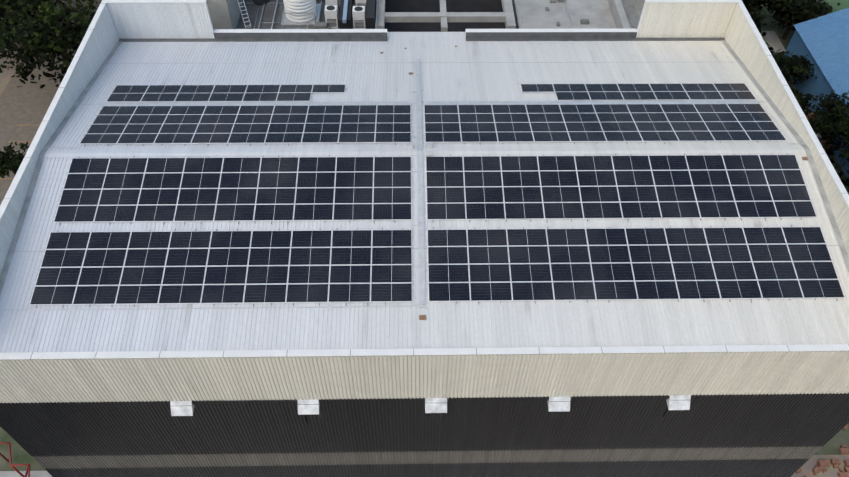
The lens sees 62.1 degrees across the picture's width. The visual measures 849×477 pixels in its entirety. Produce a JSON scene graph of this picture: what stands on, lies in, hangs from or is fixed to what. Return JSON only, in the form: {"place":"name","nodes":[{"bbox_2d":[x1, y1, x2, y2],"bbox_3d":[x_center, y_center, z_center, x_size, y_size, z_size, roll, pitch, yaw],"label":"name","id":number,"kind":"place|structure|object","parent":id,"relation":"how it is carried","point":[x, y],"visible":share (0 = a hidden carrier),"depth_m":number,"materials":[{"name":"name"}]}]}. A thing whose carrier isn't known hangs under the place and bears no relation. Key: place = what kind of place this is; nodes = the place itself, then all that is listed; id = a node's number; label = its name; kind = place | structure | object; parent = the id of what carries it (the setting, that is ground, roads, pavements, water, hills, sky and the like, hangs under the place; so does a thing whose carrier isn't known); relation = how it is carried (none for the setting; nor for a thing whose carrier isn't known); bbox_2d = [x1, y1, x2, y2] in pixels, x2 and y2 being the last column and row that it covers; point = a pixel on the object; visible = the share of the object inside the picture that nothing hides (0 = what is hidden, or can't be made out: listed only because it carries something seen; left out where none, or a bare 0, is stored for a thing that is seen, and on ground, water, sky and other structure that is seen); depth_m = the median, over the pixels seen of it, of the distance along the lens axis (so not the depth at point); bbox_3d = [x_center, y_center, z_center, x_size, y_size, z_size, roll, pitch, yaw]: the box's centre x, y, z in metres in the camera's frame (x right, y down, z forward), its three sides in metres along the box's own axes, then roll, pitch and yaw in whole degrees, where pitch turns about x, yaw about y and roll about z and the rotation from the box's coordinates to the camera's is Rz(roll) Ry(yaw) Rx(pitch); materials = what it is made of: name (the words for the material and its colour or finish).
{"place":"outdoors","nodes":[
{"label":"outdoors","id":0,"kind":"place"},
{"bbox_2d":[0,0,101,204],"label":"asphalt","id":1,"kind":"structure","parent":0,"point":[24,108],"depth_m":73.08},
{"bbox_2d":[0,142,29,177],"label":"tree","id":2,"kind":"object","parent":1,"relation":"on","point":[6,159],"depth_m":63.44,"materials":[{"name":"green plant"}]},
{"bbox_2d":[0,0,60,46],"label":"tree","id":3,"kind":"object","parent":1,"relation":"on","point":[3,7],"depth_m":70.80,"materials":[{"name":"green plant"}]},
{"bbox_2d":[0,3,848,275],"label":"parapet cladding","id":4,"kind":"structure","parent":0,"point":[116,22],"depth_m":48.93,"materials":[{"name":"white metal"}]},
{"bbox_2d":[0,3,848,470],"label":"verges","id":5,"kind":"structure","parent":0,"point":[20,455],"depth_m":50.21,"materials":[{"name":"green plant"}]},
{"bbox_2d":[0,0,100,88],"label":"tree","id":6,"kind":"object","parent":5,"relation":"on","point":[46,27],"depth_m":66.10,"materials":[{"name":"green plant"}]},
{"bbox_2d":[742,0,773,31],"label":"tree","id":7,"kind":"object","parent":5,"relation":"on","point":[752,7],"depth_m":77.42,"materials":[{"name":"green plant"}]},
{"bbox_2d":[742,0,792,16],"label":"tree","id":8,"kind":"object","parent":5,"relation":"on","point":[761,1],"visible":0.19,"depth_m":78.05,"materials":[{"name":"green plant"}]},
{"bbox_2d":[769,49,816,84],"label":"tree","id":9,"kind":"object","parent":5,"relation":"on","point":[799,68],"depth_m":72.79,"materials":[{"name":"green plant"}]},
{"bbox_2d":[751,16,848,193],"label":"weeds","id":10,"kind":"object","parent":5,"relation":"on","point":[841,173],"visible":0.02,"depth_m":69.75,"materials":[{"name":"green plant"}]},
{"bbox_2d":[764,0,839,39],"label":"tree","id":11,"kind":"object","parent":5,"relation":"on","point":[801,11],"depth_m":77.50,"materials":[{"name":"green plant"}]},
{"bbox_2d":[790,88,813,114],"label":"tree","id":12,"kind":"object","parent":5,"relation":"on","point":[804,101],"depth_m":70.64,"materials":[{"name":"green plant"}]},
{"bbox_2d":[796,112,848,476],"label":"ground","id":13,"kind":"structure","parent":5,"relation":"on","point":[835,463],"depth_m":49.23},
{"bbox_2d":[803,90,848,152],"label":"tree","id":14,"kind":"object","parent":5,"relation":"on","point":[832,119],"depth_m":65.57,"materials":[{"name":"green plant"}]},
{"bbox_2d":[833,121,848,173],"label":"tree","id":15,"kind":"object","parent":5,"relation":"on","point":[845,151],"visible":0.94,"depth_m":62.71,"materials":[{"name":"green plant"}]},
{"bbox_2d":[0,1,848,476],"bbox_3d":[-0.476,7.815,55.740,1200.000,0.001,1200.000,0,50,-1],"label":"ground","id":16,"kind":"structure","parent":0,"point":[6,75],"depth_m":49.73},
{"bbox_2d":[0,471,52,476],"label":"pavement","id":17,"kind":"structure","parent":16,"relation":"on","point":[32,474],"depth_m":48.30,"materials":[{"name":"grey concrete"}]},
{"bbox_2d":[33,351,844,468],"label":"wall","id":18,"kind":"structure","parent":16,"relation":"on","point":[423,355],"depth_m":34.98,"materials":[{"name":"grey metal"}]},
{"bbox_2d":[0,0,848,359],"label":"parapet caps","id":19,"kind":"object","parent":18,"relation":"on","point":[410,350],"visible":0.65,"depth_m":34.43,"materials":[{"name":"white metal"}]},
{"bbox_2d":[119,32,724,41],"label":"parapet wall","id":20,"kind":"structure","parent":19,"relation":"attached to","point":[470,36],"depth_m":51.22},
{"bbox_2d":[0,40,848,294],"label":"gutter","id":21,"kind":"object","parent":19,"relation":"attached to","point":[23,212],"visible":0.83,"depth_m":39.74,"materials":[{"name":"grey metal"}]},
{"bbox_2d":[30,3,848,359],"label":"cap joints","id":22,"kind":"object","parent":19,"relation":"on","point":[350,349],"visible":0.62,"depth_m":34.21,"materials":[{"name":"grey metal"}]},
{"bbox_2d":[0,32,848,352],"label":"roof sheets","id":23,"kind":"object","parent":18,"relation":"on","point":[364,70],"visible":0.27,"depth_m":37.83,"materials":[{"name":"white metal"}]},
{"bbox_2d":[4,90,803,309],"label":"conduits","id":24,"kind":"object","parent":23,"relation":"on","point":[237,307],"visible":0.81,"depth_m":35.25,"materials":[{"name":"grey metal"}]},
{"bbox_2d":[406,143,431,156],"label":"junction boxes","id":25,"kind":"object","parent":23,"relation":"on","point":[427,153],"visible":0.95,"depth_m":40.45,"materials":[{"name":"grey"}]},
{"bbox_2d":[44,147,805,156],"bbox_3d":[0.245,-4.971,40.357,44.050,0.051,0.564,0,50,-1],"label":"ridge cap","id":26,"kind":"object","parent":23,"relation":"on","point":[435,151],"visible":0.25,"depth_m":40.34,"materials":[{"name":"white metal"}]},
{"bbox_2d":[14,62,838,251],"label":"sheet laps","id":27,"kind":"object","parent":23,"relation":"on","point":[432,62],"visible":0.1,"depth_m":48.63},
{"bbox_2d":[102,59,760,307],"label":"roof walkway","id":28,"kind":"structure","parent":23,"relation":"on","point":[422,290],"depth_m":44.19,"materials":[{"name":"grey metal"}]},
{"bbox_2d":[35,141,837,307],"bbox_3d":[0.742,-1.123,38.187,40.391,1.578,10.376,0,50,-1],"label":"pv feet","id":29,"kind":"object","parent":23,"relation":"on","point":[433,227],"visible":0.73,"depth_m":37.87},
{"bbox_2d":[28,85,845,301],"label":"pv rails","id":30,"kind":"object","parent":23,"relation":"on","point":[425,191],"visible":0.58,"depth_m":39.02,"materials":[{"name":"silver metal"}]},
{"bbox_2d":[30,83,844,304],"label":"solar panel frames","id":31,"kind":"structure","parent":23,"relation":"on","point":[504,202],"depth_m":38.47,"materials":[{"name":"silver metal"}]},
{"bbox_2d":[30,83,843,303],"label":"solar panels","id":32,"kind":"object","parent":31,"relation":"in","point":[362,118],"visible":1,"depth_m":38.42,"materials":[{"name":"black glass"}]},
{"bbox_2d":[380,46,807,319],"bbox_3d":[6.370,-7.723,44.160,24.391,2.154,21.855,-19,53,-16],"label":"roof debris","id":33,"kind":"object","parent":23,"relation":"on","point":[422,317],"visible":0.98,"depth_m":35.15,"materials":[{"name":"brown"}]},
{"bbox_2d":[512,0,641,28],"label":"building","id":34,"kind":"structure","parent":16,"relation":"on","point":[633,14],"depth_m":58.54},
{"bbox_2d":[236,0,375,28],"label":"dark floor","id":35,"kind":"structure","parent":34,"relation":"on","point":[267,15],"depth_m":57.72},
{"bbox_2d":[237,0,250,28],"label":"ladder","id":36,"kind":"object","parent":35,"relation":"on","point":[244,14],"visible":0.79,"depth_m":55.84,"materials":[{"name":"grey metal"}]},
{"bbox_2d":[253,0,268,4],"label":"water tank","id":37,"kind":"object","parent":35,"relation":"on","point":[259,2],"visible":0.98,"depth_m":58.42,"materials":[{"name":"grey"}]},
{"bbox_2d":[258,1,321,28],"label":"tank stand","id":38,"kind":"object","parent":35,"relation":"on","point":[286,22],"visible":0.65,"depth_m":56.53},
{"bbox_2d":[283,0,316,22],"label":"water tank","id":39,"kind":"object","parent":38,"relation":"on","point":[299,6],"visible":0.94,"depth_m":55.92,"materials":[{"name":"white plastic"}]},
{"bbox_2d":[324,0,365,28],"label":"ac units","id":40,"kind":"object","parent":35,"relation":"on","point":[333,14],"visible":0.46,"depth_m":55.84},
{"bbox_2d":[327,5,365,27],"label":"ac grilles","id":41,"kind":"object","parent":40,"relation":"attached to","point":[358,8],"visible":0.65,"depth_m":55.93,"materials":[{"name":"grey metal"}]},
{"bbox_2d":[338,0,375,28],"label":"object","id":42,"kind":"object","parent":35,"relation":"on","point":[370,15],"visible":0.71,"depth_m":55.85,"materials":[{"name":"black metal"}]},
{"bbox_2d":[342,0,348,22],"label":"pipe","id":43,"kind":"object","parent":42,"relation":"on","point":[345,11],"visible":1,"depth_m":55.55,"materials":[{"name":"silver"}]},
{"bbox_2d":[246,0,588,28],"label":"boxes","id":44,"kind":"object","parent":35,"relation":"on","point":[320,25],"visible":0.21,"depth_m":56.17,"materials":[{"name":"grey metal"}]},
{"bbox_2d":[246,0,571,28],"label":"pipes","id":45,"kind":"object","parent":34,"relation":"on","point":[276,3],"visible":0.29,"depth_m":57.20,"materials":[{"name":"grey metal"}]},
{"bbox_2d":[206,0,644,28],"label":"terrace","id":46,"kind":"structure","parent":34,"relation":"on","point":[535,14],"depth_m":57.73,"materials":[{"name":"grey concrete"}]},
{"bbox_2d":[385,0,505,31],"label":"well floor","id":47,"kind":"structure","parent":34,"relation":"on","point":[451,5],"depth_m":64.11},
{"bbox_2d":[375,0,515,31],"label":"concrete beam","id":48,"kind":"structure","parent":34,"relation":"on","point":[443,16],"depth_m":57.20,"materials":[{"name":"grey concrete"}]},
{"bbox_2d":[760,31,821,137],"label":"concrete strips","id":49,"kind":"object","parent":16,"relation":"on","point":[770,38],"visible":0.07,"depth_m":81.66,"materials":[{"name":"grey concrete"}]},
{"bbox_3d":[0.389,16.985,47.746,48.400,0.600,0.250,0,50,-1],"label":"plinth","id":50,"kind":"object","parent":16,"relation":"on","visible":0},
{"bbox_2d":[0,351,848,476],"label":"front cladding","id":51,"kind":"structure","parent":50,"relation":"on","point":[760,414],"depth_m":39.23,"materials":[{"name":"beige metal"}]},
{"bbox_2d":[170,395,690,415],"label":"vent hoods","id":52,"kind":"object","parent":51,"relation":"attached to","point":[432,405],"visible":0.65,"depth_m":37.63,"materials":[{"name":"white metal"}]},
{"bbox_2d":[168,395,692,425],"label":"hood stains","id":53,"kind":"object","parent":51,"relation":"attached to","point":[663,415],"visible":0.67,"depth_m":38.76,"materials":[{"name":"white metal"}]},
{"bbox_2d":[784,30,848,177],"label":"blue shed walls","id":54,"kind":"structure","parent":0,"point":[814,86],"depth_m":72.98,"materials":[{"name":"blue metal"}]},
{"bbox_2d":[794,8,848,104],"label":"roof","id":55,"kind":"structure","parent":54,"relation":"on","point":[825,38],"depth_m":72.72,"materials":[{"name":"blue metal"}]},
{"bbox_2d":[821,0,848,12],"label":"grass","id":56,"kind":"structure","parent":0,"point":[844,4],"depth_m":78.87,"materials":[{"name":"green plant"}]},
{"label":"road","id":57,"kind":"structure","parent":0,"visible":0},
{"bbox_2d":[0,442,30,476],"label":"red gantry","id":58,"kind":"object","parent":57,"relation":"on","point":[14,468],"visible":1,"depth_m":46.06,"materials":[{"name":"metal"}]}
]}

